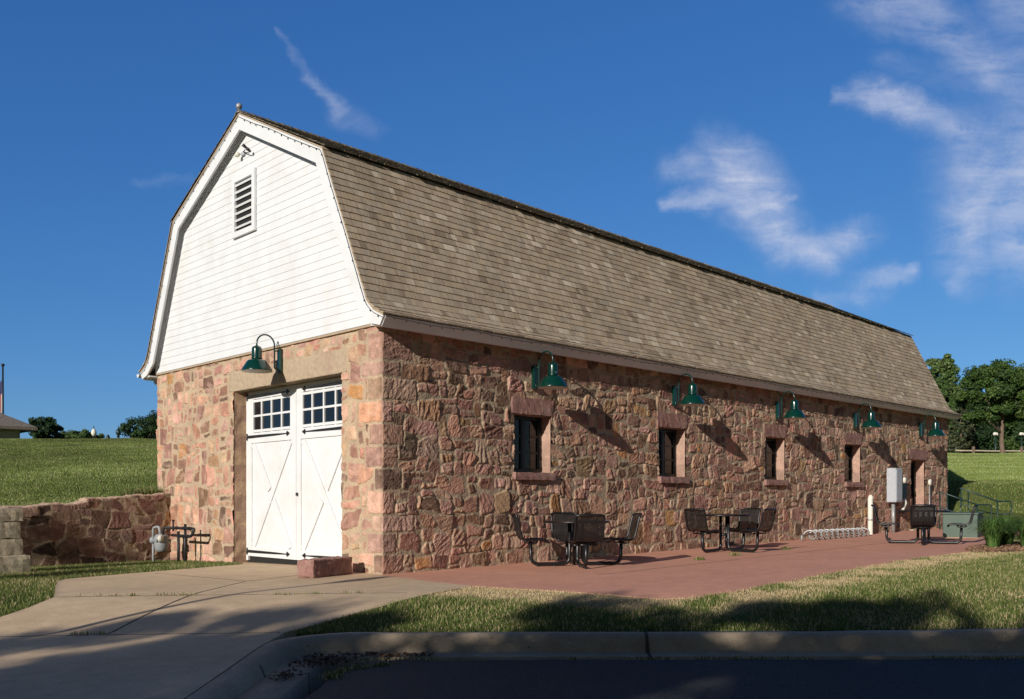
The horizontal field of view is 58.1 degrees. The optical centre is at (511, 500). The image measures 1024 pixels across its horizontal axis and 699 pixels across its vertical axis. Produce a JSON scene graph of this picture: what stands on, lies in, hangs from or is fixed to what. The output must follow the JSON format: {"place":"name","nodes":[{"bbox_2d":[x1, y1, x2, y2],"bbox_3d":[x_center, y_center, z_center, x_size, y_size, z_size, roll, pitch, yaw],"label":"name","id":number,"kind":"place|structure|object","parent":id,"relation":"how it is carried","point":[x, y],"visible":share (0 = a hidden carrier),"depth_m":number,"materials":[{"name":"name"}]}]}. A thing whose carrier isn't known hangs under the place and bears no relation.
{"place":"outdoors","nodes":[
{"label":"outdoors","id":0,"kind":"place"},
{"bbox_2d":[0,562,469,698],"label":"driveway","id":1,"kind":"structure","parent":0,"point":[220,620],"depth_m":9.07,"materials":[{"name":"concrete"}]},
{"bbox_2d":[297,556,351,577],"bbox_3d":[-2.648,0.949,13.100,0.322,0.279,0.901,0,0,29],"label":"stone block","id":2,"kind":"object","parent":1,"relation":"on","point":[323,567],"depth_m":12.88,"materials":[{"name":"stone"}]},
{"bbox_2d":[0,438,1023,679],"bbox_3d":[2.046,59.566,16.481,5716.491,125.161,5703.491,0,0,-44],"label":"ground","id":3,"kind":"structure","parent":0,"point":[986,508],"depth_m":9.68,"materials":[{"name":"green plant"}]},
{"bbox_2d":[1,363,4,413],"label":"flagpole","id":4,"kind":"object","parent":3,"relation":"on","point":[2,365],"visible":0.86,"depth_m":63.95,"materials":[{"name":"black metal"}]},
{"bbox_2d":[0,380,1,412],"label":"flag","id":5,"kind":"object","parent":4,"relation":"attached to","point":[1,396],"visible":0.98,"depth_m":64.03,"materials":[{"name":"fabric"}]},
{"bbox_2d":[0,508,30,573],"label":"stone pillar","id":6,"kind":"structure","parent":3,"relation":"on","point":[13,558],"depth_m":14.21,"materials":[{"name":"stone"}]},
{"bbox_2d":[0,413,37,438],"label":"pavilion","id":7,"kind":"structure","parent":3,"relation":"on","point":[11,427],"depth_m":49.62,"materials":[{"name":"stone"}]},
{"bbox_2d":[28,416,64,438],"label":"tree","id":8,"kind":"object","parent":3,"relation":"on","point":[48,427],"visible":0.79,"depth_m":61.68,"materials":[{"name":"green plant"}]},
{"bbox_2d":[60,429,105,438],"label":"tree","id":9,"kind":"object","parent":3,"relation":"on","point":[83,434],"visible":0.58,"depth_m":79.22,"materials":[{"name":"green plant"}]},
{"bbox_2d":[0,492,170,566],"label":"retaining wall","id":10,"kind":"structure","parent":3,"relation":"on","point":[91,530],"depth_m":17.36,"materials":[{"name":"stone"}]},
{"bbox_2d":[91,427,96,437],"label":"street lamp","id":11,"kind":"object","parent":3,"relation":"on","point":[93,432],"visible":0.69,"depth_m":55.91,"materials":[{"name":"glass"}]},
{"bbox_2d":[116,426,120,437],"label":"street lamp","id":12,"kind":"object","parent":3,"relation":"on","point":[118,432],"visible":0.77,"depth_m":59.91,"materials":[{"name":"black metal"}]},
{"bbox_2d":[119,410,157,438],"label":"tree","id":13,"kind":"object","parent":3,"relation":"on","point":[148,426],"visible":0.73,"depth_m":71.11,"materials":[{"name":"green plant"}]},
{"bbox_2d":[149,520,194,561],"bbox_3d":[-6.363,0.848,17.219,1.394,0.965,0.315,0,0,41],"label":"gas meter","id":14,"kind":"object","parent":3,"relation":"on","point":[160,541],"visible":0.98,"depth_m":17.32,"materials":[{"name":"paint"}]},
{"bbox_2d":[137,103,961,574],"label":"stone barn","id":15,"kind":"structure","parent":3,"relation":"on","point":[361,433],"depth_m":16.39,"materials":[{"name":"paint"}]},
{"bbox_2d":[140,117,237,374],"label":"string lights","id":16,"kind":"object","parent":15,"relation":"attached to","point":[171,234],"visible":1,"depth_m":17.83,"materials":[{"name":"black rubber"}]},
{"bbox_2d":[235,144,250,156],"bbox_3d":[-4.642,-6.055,15.979,0.143,0.183,0.476,0,0,-44],"label":"security light","id":17,"kind":"object","parent":15,"relation":"attached to","point":[238,154],"visible":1,"depth_m":16.06,"materials":[{"name":"grey metal"}]},
{"bbox_2d":[241,334,282,372],"bbox_3d":[-4.062,-2.408,15.021,0.669,0.629,0.492,0,0,-17],"label":"wall lamp","id":18,"kind":"object","parent":15,"relation":"attached to","point":[256,363],"visible":1,"depth_m":14.95,"materials":[{"name":"green metal"}]},
{"bbox_2d":[246,388,297,559],"bbox_3d":[-4.163,-0.452,16.023,0.095,2.905,1.744,0,0,-44],"label":"barn door","id":19,"kind":"structure","parent":15,"relation":"in","point":[272,494],"depth_m":16.03,"materials":[{"name":"white paint"}]},
{"bbox_2d":[238,116,381,316],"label":"string lights","id":20,"kind":"object","parent":15,"relation":"attached to","point":[333,198],"visible":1,"depth_m":13.84,"materials":[{"name":"black rubber"}]},
{"bbox_2d":[296,381,341,559],"bbox_3d":[-3.020,-0.452,14.861,0.078,2.905,1.661,0,0,-44],"label":"barn door","id":21,"kind":"structure","parent":15,"relation":"in","point":[318,448],"depth_m":14.98,"materials":[{"name":"white paint"}]},
{"bbox_2d":[511,396,555,480],"bbox_3d":[0.277,-1.027,15.575,1.026,1.397,0.372,0,0,-44],"label":"window","id":22,"kind":"structure","parent":15,"relation":"in","point":[528,434],"depth_m":15.66,"materials":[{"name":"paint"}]},
{"bbox_2d":[532,351,567,389],"bbox_3d":[0.649,-2.163,15.265,0.492,0.629,0.669,0,0,-17],"label":"wall lamp","id":23,"kind":"object","parent":15,"relation":"attached to","point":[552,380],"visible":1,"depth_m":15.14,"materials":[{"name":"green metal"}]},
{"bbox_2d":[657,412,689,483],"bbox_3d":[3.098,-1.026,18.325,1.031,1.393,0.368,0,0,-44],"label":"window","id":24,"kind":"structure","parent":15,"relation":"in","point":[667,441],"depth_m":18.43,"materials":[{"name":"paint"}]},
{"bbox_2d":[389,316,958,416],"bbox_3d":[5.924,-2.544,20.465,21.445,0.109,0.041,0,0,-44],"label":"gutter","id":25,"kind":"object","parent":15,"relation":"attached to","point":[655,364],"visible":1,"depth_m":17.25,"materials":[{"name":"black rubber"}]},
{"bbox_2d":[672,373,704,405],"bbox_3d":[3.478,-2.163,18.007,0.492,0.629,0.669,0,0,-17],"label":"wall lamp","id":26,"kind":"object","parent":15,"relation":"attached to","point":[692,398],"visible":1,"depth_m":17.87,"materials":[{"name":"green metal"}]},
{"bbox_2d":[763,424,788,485],"bbox_3d":[5.908,-1.028,21.064,1.011,1.394,0.373,0,0,-44],"label":"window","id":27,"kind":"structure","parent":15,"relation":"in","point":[775,431],"depth_m":21.19,"materials":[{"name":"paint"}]},
{"bbox_2d":[775,391,805,418],"bbox_3d":[6.300,-2.143,20.742,0.492,0.629,0.669,0,0,-17],"label":"wall lamp","id":28,"kind":"object","parent":15,"relation":"attached to","point":[794,412],"visible":1,"depth_m":20.61,"materials":[{"name":"green metal"}]},
{"bbox_2d":[844,433,863,487],"bbox_3d":[8.671,-1.025,23.751,1.034,1.394,0.380,0,0,-44],"label":"window","id":29,"kind":"structure","parent":15,"relation":"in","point":[853,438],"depth_m":23.92,"materials":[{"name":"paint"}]},
{"bbox_2d":[853,403,881,428],"bbox_3d":[9.065,-2.148,23.435,0.492,0.629,0.669,0,0,-17],"label":"wall lamp","id":30,"kind":"object","parent":15,"relation":"attached to","point":[871,422],"visible":1,"depth_m":23.30,"materials":[{"name":"green metal"}]},
{"bbox_2d":[887,468,906,532],"bbox_3d":[10.572,0.005,25.177,1.090,1.740,0.320,0,0,-44],"label":"electric service","id":31,"kind":"object","parent":15,"relation":"attached to","point":[896,486],"visible":0.98,"depth_m":24.84,"materials":[{"name":"grey metal"}]},
{"bbox_2d":[909,449,926,530],"bbox_3d":[11.570,-0.212,26.596,1.258,2.519,0.461,0,0,-44],"label":"door","id":32,"kind":"structure","parent":15,"relation":"in","point":[916,454],"depth_m":26.90,"materials":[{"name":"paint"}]},
{"bbox_2d":[928,479,931,503],"bbox_3d":[12.179,0.113,26.946,0.190,1.454,0.130,0,0,-44],"label":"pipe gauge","id":33,"kind":"object","parent":15,"relation":"attached to","point":[929,482],"visible":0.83,"depth_m":26.91,"materials":[{"name":"metal"}]},
{"bbox_2d":[919,415,944,436],"bbox_3d":[12.001,-2.128,26.282,0.492,0.629,0.669,0,0,-17],"label":"wall lamp","id":34,"kind":"object","parent":15,"relation":"attached to","point":[935,431],"visible":1,"depth_m":26.14,"materials":[{"name":"green metal"}]},
{"bbox_2d":[186,628,1023,698],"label":"kerb","id":35,"kind":"structure","parent":3,"relation":"on","point":[249,675],"depth_m":8.52,"materials":[{"name":"concrete"}]},
{"bbox_2d":[269,651,434,680],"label":"leaf litter","id":36,"kind":"object","parent":35,"relation":"on","point":[313,660],"visible":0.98,"depth_m":8.01,"materials":[{"name":"brown plant"}]},
{"bbox_2d":[925,353,966,447],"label":"tree","id":37,"kind":"object","parent":3,"relation":"on","point":[948,371],"visible":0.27,"depth_m":82.95,"materials":[{"name":"green plant"}]},
{"bbox_2d":[947,403,984,452],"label":"spruce","id":38,"kind":"object","parent":3,"relation":"on","point":[963,436],"visible":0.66,"depth_m":69.42,"materials":[{"name":"green plant"}]},
{"bbox_2d":[948,358,1023,452],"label":"tree","id":39,"kind":"object","parent":3,"relation":"on","point":[1001,397],"visible":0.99,"depth_m":60.37,"materials":[{"name":"green plant"}]},
{"bbox_2d":[955,446,1023,452],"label":"rail fence","id":40,"kind":"object","parent":3,"relation":"on","point":[973,450],"visible":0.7,"depth_m":61.47,"materials":[{"name":"wood"}]},
{"bbox_2d":[964,409,1015,452],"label":"tree","id":41,"kind":"object","parent":3,"relation":"on","point":[986,439],"visible":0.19,"depth_m":89.97,"materials":[{"name":"green plant"}]},
{"bbox_2d":[965,542,1023,552],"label":"mulch","id":42,"kind":"object","parent":3,"relation":"on","point":[1013,547],"visible":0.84,"depth_m":17.43,"materials":[{"name":"brown wood"}]},
{"bbox_2d":[966,516,1022,547],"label":"daylily","id":43,"kind":"object","parent":42,"relation":"on","point":[993,531],"visible":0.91,"depth_m":17.82,"materials":[{"name":"green plant"}]},
{"bbox_2d":[978,515,1023,544],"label":"daylily","id":44,"kind":"object","parent":42,"relation":"on","point":[1008,537],"visible":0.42,"depth_m":18.67,"materials":[{"name":"green plant"}]},
{"bbox_2d":[1005,518,1023,545],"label":"daylily","id":45,"kind":"object","parent":42,"relation":"on","point":[1019,529],"visible":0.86,"depth_m":18.10,"materials":[{"name":"green plant"}]},
{"bbox_2d":[993,432,997,452],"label":"street lamp","id":46,"kind":"object","parent":3,"relation":"on","point":[995,434],"visible":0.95,"depth_m":73.95,"materials":[{"name":"white glass"}]},
{"bbox_2d":[1004,402,1023,452],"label":"tree","id":47,"kind":"object","parent":3,"relation":"on","point":[1012,426],"visible":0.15,"depth_m":87.38,"materials":[{"name":"green plant"}]},
{"bbox_2d":[1010,421,1023,452],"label":"tree","id":48,"kind":"object","parent":3,"relation":"on","point":[1018,438],"visible":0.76,"depth_m":80.79,"materials":[{"name":"green plant"}]},
{"bbox_2d":[0,0,1023,438],"label":"sky","id":49,"kind":"structure","parent":0,"point":[862,158],"materials":[{"name":"blue"}]},
{"bbox_2d":[305,659,1023,698],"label":"road","id":50,"kind":"structure","parent":0,"point":[753,679],"depth_m":7.21,"materials":[{"name":"black asphalt"}]},
{"bbox_2d":[379,528,1018,598],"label":"patio","id":51,"kind":"structure","parent":0,"point":[680,574],"depth_m":14.02,"materials":[{"name":"red brick"}]},
{"bbox_2d":[510,512,641,567],"bbox_3d":[1.018,0.619,14.642,1.749,0.832,1.749,0,0,37],"label":"table set","id":52,"kind":"object","parent":51,"relation":"on","point":[574,539],"visible":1,"depth_m":14.54,"materials":[{"name":"black metal"}]},
{"bbox_2d":[684,508,776,552],"bbox_3d":[4.082,0.566,17.802,1.749,0.832,1.749,0,0,0],"label":"table set","id":53,"kind":"object","parent":51,"relation":"on","point":[695,524],"visible":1,"depth_m":17.34,"materials":[{"name":"black metal"}]},
{"bbox_2d":[801,527,869,540],"bbox_3d":[7.900,0.804,22.295,3.283,0.252,0.285,0,0,-44],"label":"bike rack","id":54,"kind":"object","parent":51,"relation":"on","point":[837,530],"visible":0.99,"depth_m":22.14,"materials":[{"name":"metal"}]},
{"bbox_2d":[867,495,872,533],"bbox_3d":[9.349,0.375,24.062,0.187,1.030,0.152,0,0,-44],"label":"pipe post","id":55,"kind":"object","parent":51,"relation":"on","point":[870,514],"visible":0.95,"depth_m":23.99,"materials":[{"name":"beige plastic"}]},
{"bbox_2d":[871,504,977,544],"bbox_3d":[8.784,0.508,19.702,1.769,0.832,1.739,0,0,-21],"label":"table set","id":56,"kind":"object","parent":51,"relation":"on","point":[921,522],"visible":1,"depth_m":19.25,"materials":[{"name":"black metal"}]},
{"bbox_2d":[942,512,983,537],"bbox_3d":[10.983,0.611,22.477,0.800,0.628,1.202,0,0,33],"label":"utility cabinet","id":57,"kind":"object","parent":51,"relation":"on","point":[952,531],"visible":0.8,"depth_m":22.07,"materials":[{"name":"green metal"}]},
{"bbox_2d":[938,491,991,528],"bbox_3d":[13.067,0.475,26.600,1.548,1.510,0.042,0,0,0],"label":"stair railing","id":58,"kind":"object","parent":51,"relation":"on","point":[960,499],"visible":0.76,"depth_m":26.58,"materials":[{"name":"metal"}]},
{"bbox_2d":[959,488,1011,518],"bbox_3d":[13.967,0.375,27.200,1.548,1.510,0.043,0,0,0],"label":"stair railing","id":59,"kind":"object","parent":51,"relation":"on","point":[968,506],"visible":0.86,"depth_m":27.18,"materials":[{"name":"metal"}]}
]}

